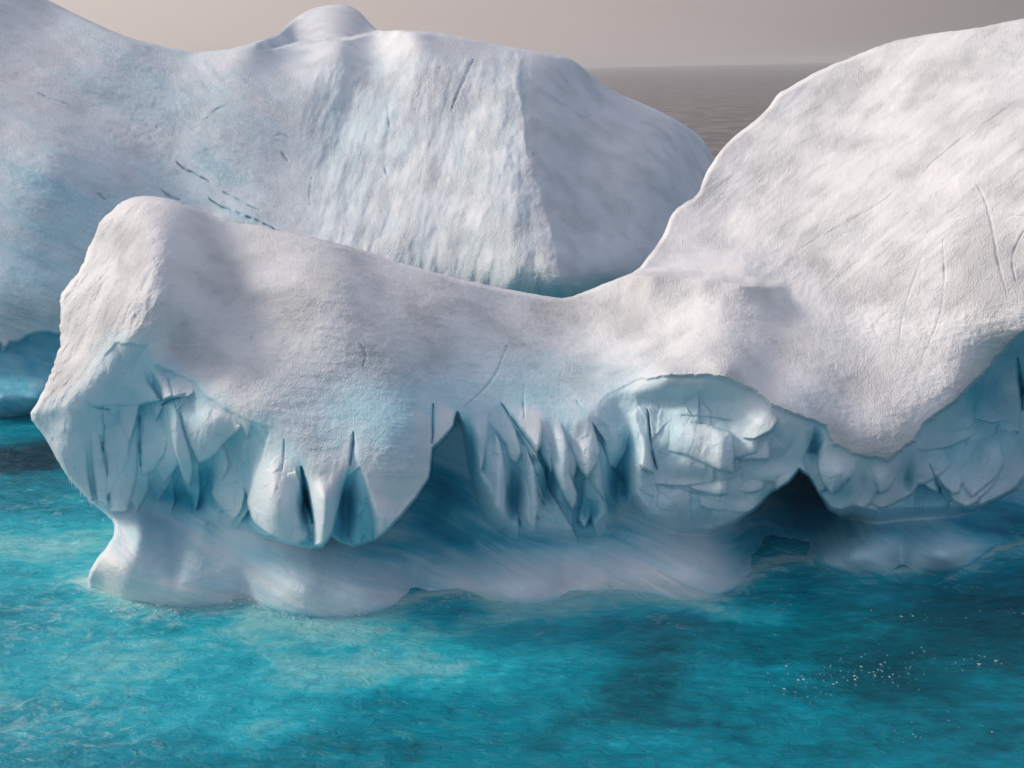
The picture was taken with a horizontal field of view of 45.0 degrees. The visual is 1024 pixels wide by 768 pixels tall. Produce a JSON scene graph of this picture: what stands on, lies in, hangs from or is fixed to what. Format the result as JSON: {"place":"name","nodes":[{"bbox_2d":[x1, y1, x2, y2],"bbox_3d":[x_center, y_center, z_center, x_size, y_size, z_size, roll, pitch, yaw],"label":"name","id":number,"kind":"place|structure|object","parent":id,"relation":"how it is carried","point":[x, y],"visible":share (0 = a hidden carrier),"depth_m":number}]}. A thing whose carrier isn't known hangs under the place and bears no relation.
{"place":"outdoors","nodes":[
{"label":"outdoors","id":0,"kind":"place"},
{"bbox_2d":[0,63,1023,767],"bbox_3d":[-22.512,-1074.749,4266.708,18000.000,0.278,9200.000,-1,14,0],"label":"water","id":1,"kind":"structure","parent":0,"point":[568,679],"depth_m":42.24},
{"bbox_2d":[103,586,483,619],"bbox_3d":[-7.962,8.185,47.530,15.155,0.685,3.322,-1,14,0],"label":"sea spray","id":2,"kind":"object","parent":1,"relation":"on","point":[176,612],"visible":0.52,"depth_m":47.12},
{"bbox_2d":[0,0,713,416],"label":"iceberg","id":3,"kind":"object","parent":1,"relation":"in","point":[500,166],"visible":0.52,"depth_m":87.62},
{"bbox_2d":[31,19,1023,617],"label":"iceberg","id":4,"kind":"object","parent":1,"relation":"on","point":[805,321],"visible":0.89,"depth_m":48.16},
{"bbox_2d":[399,590,1023,737],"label":"brash ice","id":5,"kind":"structure","parent":1,"relation":"on","point":[830,666],"depth_m":41.62},
{"bbox_2d":[49,0,1023,67],"label":"sky","id":6,"kind":"structure","parent":0,"point":[589,33]}
]}

